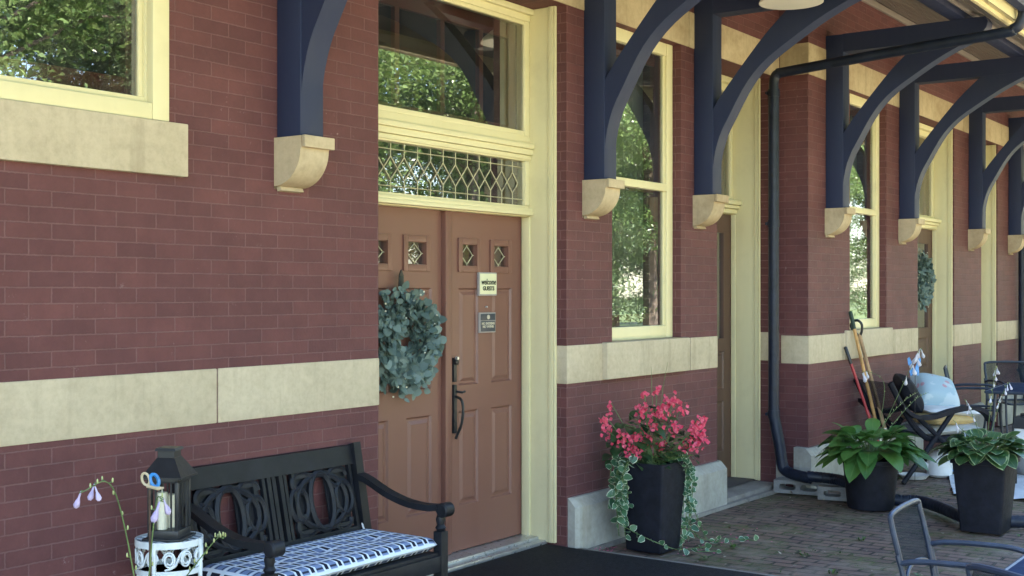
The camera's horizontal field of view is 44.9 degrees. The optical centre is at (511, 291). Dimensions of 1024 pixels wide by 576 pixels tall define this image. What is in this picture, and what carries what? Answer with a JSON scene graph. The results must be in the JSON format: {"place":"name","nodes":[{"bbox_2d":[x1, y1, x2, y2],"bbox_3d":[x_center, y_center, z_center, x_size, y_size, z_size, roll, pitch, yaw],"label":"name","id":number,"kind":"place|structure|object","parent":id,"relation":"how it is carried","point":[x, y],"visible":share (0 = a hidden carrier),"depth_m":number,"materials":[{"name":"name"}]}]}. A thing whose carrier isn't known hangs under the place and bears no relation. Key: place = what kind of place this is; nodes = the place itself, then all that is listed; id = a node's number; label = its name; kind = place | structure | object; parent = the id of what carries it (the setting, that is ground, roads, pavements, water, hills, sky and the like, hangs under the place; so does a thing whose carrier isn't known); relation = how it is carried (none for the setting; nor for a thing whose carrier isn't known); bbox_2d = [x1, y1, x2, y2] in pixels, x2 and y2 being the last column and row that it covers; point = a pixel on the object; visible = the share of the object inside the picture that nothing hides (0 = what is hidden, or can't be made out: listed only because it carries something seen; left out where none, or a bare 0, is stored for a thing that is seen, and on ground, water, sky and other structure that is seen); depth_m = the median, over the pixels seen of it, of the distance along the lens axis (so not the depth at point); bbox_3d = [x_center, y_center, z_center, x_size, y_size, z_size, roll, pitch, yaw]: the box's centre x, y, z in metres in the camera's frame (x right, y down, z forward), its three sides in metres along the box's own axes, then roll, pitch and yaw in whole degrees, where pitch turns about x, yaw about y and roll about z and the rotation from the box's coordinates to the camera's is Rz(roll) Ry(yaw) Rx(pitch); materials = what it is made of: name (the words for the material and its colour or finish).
{"place":"outdoors","nodes":[
{"label":"outdoors","id":0,"kind":"place"},
{"bbox_2d":[600,423,1023,575],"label":"walkway","id":1,"kind":"structure","parent":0,"point":[825,528],"depth_m":8.31,"materials":[{"name":"brick"}]},
{"bbox_2d":[73,476,225,575],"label":"hosta pot","id":2,"kind":"object","parent":1,"relation":"on","point":[153,518],"visible":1,"depth_m":3.19,"materials":[{"name":"green plant"}]},
{"bbox_2d":[140,472,163,575],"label":"dragonfly stake","id":3,"kind":"object","parent":1,"relation":"on","point":[150,484],"visible":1,"depth_m":4.64,"materials":[{"name":"blue metal"}]},
{"bbox_2d":[135,531,202,575],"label":"plant stand","id":4,"kind":"object","parent":1,"relation":"on","point":[173,565],"visible":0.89,"depth_m":4.84,"materials":[{"name":"white paint"}]},
{"bbox_2d":[140,446,197,541],"bbox_3d":[-1.361,0.796,4.925,0.168,0.360,0.168,0,0,7],"label":"candle lantern","id":5,"kind":"object","parent":4,"relation":"on","point":[170,464],"visible":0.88,"depth_m":4.88,"materials":[{"name":"black paint"}]},
{"bbox_2d":[172,442,454,575],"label":"garden bench","id":6,"kind":"object","parent":1,"relation":"on","point":[279,506],"visible":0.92,"depth_m":5.68,"materials":[{"name":"black wood"}]},
{"bbox_2d":[202,523,436,575],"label":"bench cushion","id":7,"kind":"object","parent":6,"relation":"on","point":[340,554],"visible":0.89,"depth_m":5.42,"materials":[{"name":"blue fabric"}]},
{"bbox_2d":[466,548,776,575],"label":"entrance slab","id":8,"kind":"structure","parent":1,"relation":"on","point":[677,562],"depth_m":7.36,"materials":[{"name":"concrete"}]},
{"bbox_2d":[448,544,767,575],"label":"door mat","id":9,"kind":"object","parent":8,"relation":"on","point":[547,560],"depth_m":7.18,"materials":[{"name":"black rubber"}]},
{"bbox_2d":[599,363,758,555],"bbox_3d":[1.077,1.056,7.932,1.050,1.193,0.453,0,0,3],"label":"begonia planter","id":10,"kind":"object","parent":1,"relation":"on","point":[649,491],"visible":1,"depth_m":7.84,"materials":[{"name":"black plastic"}]},
{"bbox_2d":[774,477,827,495],"bbox_3d":[2.358,1.587,10.133,0.400,0.105,0.170,0,0,27],"label":"cinder block","id":11,"kind":"object","parent":1,"relation":"on","point":[781,487],"depth_m":10.10,"materials":[{"name":"concrete"}]},
{"bbox_2d":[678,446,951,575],"bbox_3d":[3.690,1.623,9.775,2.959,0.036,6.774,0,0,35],"label":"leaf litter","id":12,"kind":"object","parent":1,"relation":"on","point":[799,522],"visible":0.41,"depth_m":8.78,"materials":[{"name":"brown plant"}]},
{"bbox_2d":[818,483,846,500],"bbox_3d":[2.632,1.587,9.803,0.400,0.105,0.170,0,0,21],"label":"cinder block","id":13,"kind":"object","parent":1,"relation":"on","point":[823,493],"depth_m":9.78,"materials":[{"name":"concrete"}]},
{"bbox_2d":[697,460,1023,575],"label":"weeds","id":14,"kind":"object","parent":1,"relation":"on","point":[734,545],"visible":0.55,"depth_m":7.78,"materials":[{"name":"green plant"}]},
{"bbox_2d":[844,346,878,440],"bbox_3d":[3.181,1.054,10.947,0.402,1.154,0.348,0,0,35],"label":"garden rake","id":15,"kind":"object","parent":1,"relation":"on","point":[856,379],"visible":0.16,"depth_m":10.90,"materials":[{"name":"paint"}]},
{"bbox_2d":[848,311,881,440],"bbox_3d":[3.179,0.895,10.967,0.372,1.454,0.161,0,0,-6],"label":"garden shovel","id":16,"kind":"object","parent":1,"relation":"on","point":[852,321],"visible":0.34,"depth_m":10.99,"materials":[{"name":"brown wood"}]},
{"bbox_2d":[850,319,899,473],"bbox_3d":[3.244,0.933,11.061,0.423,1.379,0.177,0,0,2],"label":"garden spade","id":17,"kind":"object","parent":1,"relation":"on","point":[867,362],"visible":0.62,"depth_m":11.09,"materials":[{"name":"black paint"}]},
{"bbox_2d":[815,348,937,510],"bbox_3d":[2.776,1.030,9.431,0.954,1.221,0.881,0,0,-2],"label":"hosta pot","id":18,"kind":"object","parent":1,"relation":"on","point":[870,476],"visible":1,"depth_m":9.28,"materials":[{"name":"black plastic"}]},
{"bbox_2d":[899,472,928,479],"bbox_3d":[3.542,1.623,10.923,0.260,0.035,0.260,0,0,35],"label":"enamel bowl","id":19,"kind":"object","parent":1,"relation":"on","point":[918,476],"visible":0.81,"depth_m":10.91,"materials":[{"name":"white ceramic"}]},
{"bbox_2d":[908,357,920,375],"bbox_3d":[3.473,1.100,10.698,0.116,1.081,0.022,0,0,0],"label":"butterfly stake","id":20,"kind":"object","parent":1,"relation":"on","point":[916,368],"visible":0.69,"depth_m":10.70,"materials":[{"name":"blue paint"}]},
{"bbox_2d":[807,471,1023,527],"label":"drain hose","id":21,"kind":"object","parent":1,"relation":"on","point":[946,510],"visible":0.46,"depth_m":9.36,"materials":[{"name":"black plastic"}]},
{"bbox_2d":[853,377,992,484],"bbox_3d":[3.619,1.211,11.026,0.994,0.890,0.710,0,0,-17],"label":"recliner chair","id":22,"kind":"object","parent":1,"relation":"on","point":[906,417],"visible":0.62,"depth_m":10.76,"materials":[{"name":"grey metal"}]},
{"bbox_2d":[915,422,979,435],"bbox_3d":[3.782,1.215,11.071,0.600,0.090,0.520,-3,1,-16],"label":"seat cushion","id":23,"kind":"object","parent":22,"relation":"on","point":[950,429],"visible":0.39,"depth_m":10.87,"materials":[{"name":"white fabric"}]},
{"bbox_2d":[913,412,975,424],"bbox_3d":[3.813,1.130,11.098,0.500,0.100,0.460,2,-1,-25],"label":"yellow cushion","id":24,"kind":"object","parent":23,"relation":"on","point":[959,419],"visible":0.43,"depth_m":10.93,"materials":[{"name":"fabric"}]},
{"bbox_2d":[923,405,979,415],"bbox_3d":[3.878,1.055,11.137,0.520,0.070,0.440,3,2,-12],"label":"white cushion","id":25,"kind":"object","parent":24,"relation":"on","point":[931,409],"visible":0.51,"depth_m":10.97,"materials":[{"name":"fabric"}]},
{"bbox_2d":[893,374,923,412],"bbox_3d":[3.529,0.900,11.043,0.160,0.340,0.300,-30,9,6],"label":"pillow","id":26,"kind":"object","parent":25,"relation":"on","point":[907,391],"visible":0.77,"depth_m":10.92,"materials":[{"name":"black fabric"}]},
{"bbox_2d":[910,373,959,405],"bbox_3d":[3.847,0.925,11.283,0.400,0.260,0.380,12,37,-6],"label":"printed pillow","id":27,"kind":"object","parent":25,"relation":"on","point":[941,390],"visible":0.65,"depth_m":11.15,"materials":[{"name":"fabric"}]},
{"bbox_2d":[925,449,952,477],"bbox_3d":[3.793,1.509,11.037,0.322,0.262,0.223,0,0,27],"label":"enamel kettle","id":28,"kind":"object","parent":1,"relation":"on","point":[945,470],"visible":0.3,"depth_m":10.95,"materials":[{"name":"white ceramic"}]},
{"bbox_2d":[887,498,1023,575],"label":"patio chair","id":29,"kind":"object","parent":1,"relation":"on","point":[913,544],"visible":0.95,"depth_m":5.29,"materials":[{"name":"grey metal"}]},
{"bbox_2d":[943,365,1003,446],"bbox_3d":[4.862,1.212,13.052,0.625,0.864,0.555,0,0,20],"label":"patio chair","id":30,"kind":"object","parent":1,"relation":"on","point":[946,374],"visible":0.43,"depth_m":12.90,"materials":[{"name":"black metal"}]},
{"bbox_2d":[933,366,1023,534],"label":"hosta pot","id":31,"kind":"object","parent":1,"relation":"on","point":[984,476],"visible":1,"depth_m":8.43,"materials":[{"name":"black plastic"}]},
{"bbox_2d":[949,474,1023,498],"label":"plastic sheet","id":32,"kind":"object","parent":1,"relation":"on","point":[1019,490],"visible":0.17,"depth_m":10.39,"materials":[{"name":"white plastic"}]},
{"bbox_2d":[965,563,1023,575],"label":"patio chair","id":33,"kind":"object","parent":1,"relation":"on","point":[975,569],"visible":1,"depth_m":3.92,"materials":[{"name":"blue metal"}]},
{"bbox_2d":[983,361,1023,432],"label":"patio chair","id":34,"kind":"object","parent":1,"relation":"on","point":[1011,371],"visible":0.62,"depth_m":14.11,"materials":[{"name":"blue metal"}]},
{"bbox_2d":[984,382,1023,430],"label":"patio table","id":35,"kind":"object","parent":1,"relation":"on","point":[1017,389],"visible":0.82,"depth_m":11.71,"materials":[{"name":"blue metal"}]},
{"bbox_2d":[995,555,1023,575],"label":"patio table","id":36,"kind":"object","parent":1,"relation":"on","point":[1017,566],"visible":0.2,"depth_m":4.34,"materials":[{"name":"blue metal"}]},
{"bbox_2d":[1012,413,1023,483],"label":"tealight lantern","id":37,"kind":"object","parent":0,"point":[1018,424],"visible":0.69,"depth_m":10.35,"materials":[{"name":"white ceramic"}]},
{"bbox_2d":[1017,457,1023,474],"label":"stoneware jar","id":38,"kind":"object","parent":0,"point":[1020,468],"visible":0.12,"depth_m":11.02,"materials":[{"name":"ceramic"}]},
{"label":"ground","id":39,"kind":"structure","parent":0,"visible":0},
{"bbox_2d":[0,0,1023,575],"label":"train station","id":40,"kind":"object","parent":39,"relation":"on","point":[222,222],"visible":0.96,"depth_m":7.75,"materials":[{"name":"red brick"}]},
{"bbox_2d":[0,0,187,176],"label":"window","id":41,"kind":"structure","parent":40,"relation":"in","point":[50,114],"depth_m":5.01,"materials":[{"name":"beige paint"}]},
{"bbox_2d":[378,205,440,551],"bbox_3d":[-0.686,0.535,6.938,0.062,2.026,0.897,0,0,35],"label":"door leaf","id":42,"kind":"structure","parent":40,"relation":"in","point":[409,239],"depth_m":7.06,"materials":[{"name":"brown paint"}]},
{"bbox_2d":[378,270,446,401],"bbox_3d":[-0.582,0.245,6.896,0.160,0.740,0.695,0,0,35],"label":"wreath","id":43,"kind":"object","parent":42,"relation":"hanging from","point":[417,369],"visible":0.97,"depth_m":6.90,"materials":[{"name":"green plant"}]},
{"bbox_2d":[441,211,520,554],"bbox_3d":[-0.162,0.535,7.607,0.138,2.026,0.820,0,0,35],"label":"door leaf","id":44,"kind":"structure","parent":40,"relation":"in","point":[481,372],"depth_m":7.59,"materials":[{"name":"brown paint"}]},
{"bbox_2d":[477,272,496,295],"bbox_3d":[-0.152,-0.049,7.633,0.021,0.144,0.184,0,0,35],"label":"welcome sign","id":45,"kind":"object","parent":44,"relation":"attached to","point":[486,283],"visible":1,"depth_m":7.62,"materials":[{"name":"beige paper"}]},
{"bbox_2d":[478,312,495,332],"bbox_3d":[-0.152,0.188,7.633,0.021,0.124,0.166,0,0,35],"label":"notice plaque","id":46,"kind":"object","parent":44,"relation":"attached to","point":[486,322],"visible":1,"depth_m":7.62,"materials":[{"name":"grey metal"}]},
{"bbox_2d":[602,27,689,379],"bbox_3d":[0.790,-0.613,8.696,0.425,2.374,1.170,0,0,35],"label":"window","id":47,"kind":"structure","parent":40,"relation":"in","point":[639,346],"depth_m":8.98,"materials":[{"name":"beige paint"}]},
{"bbox_2d":[759,0,823,9],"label":"pendant lamp","id":48,"kind":"object","parent":40,"relation":"hanging from","point":[785,4],"visible":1,"depth_m":8.45,"materials":[{"name":"beige glass"}]},
{"bbox_2d":[844,94,892,358],"bbox_3d":[3.156,-0.607,11.579,0.410,2.407,1.220,0,0,35],"label":"window","id":49,"kind":"structure","parent":40,"relation":"in","point":[877,340],"depth_m":11.85,"materials":[{"name":"beige paint"}]},
{"bbox_2d":[765,10,1023,483],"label":"downspout","id":50,"kind":"object","parent":40,"relation":"attached to","point":[785,469],"visible":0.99,"depth_m":10.12,"materials":[{"name":"black metal"}]},
{"bbox_2d":[918,248,936,311],"bbox_3d":[4.426,-0.128,13.311,0.159,0.696,0.675,0,0,35],"label":"wreath","id":51,"kind":"object","parent":40,"relation":"hanging from","point":[926,275],"visible":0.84,"depth_m":13.29,"materials":[{"name":"green plant"}]},
{"bbox_2d":[1018,247,1023,397],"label":"downspout","id":52,"kind":"object","parent":40,"relation":"attached to","point":[1021,305],"visible":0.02,"depth_m":15.90,"materials":[{"name":"black metal"}]}
]}

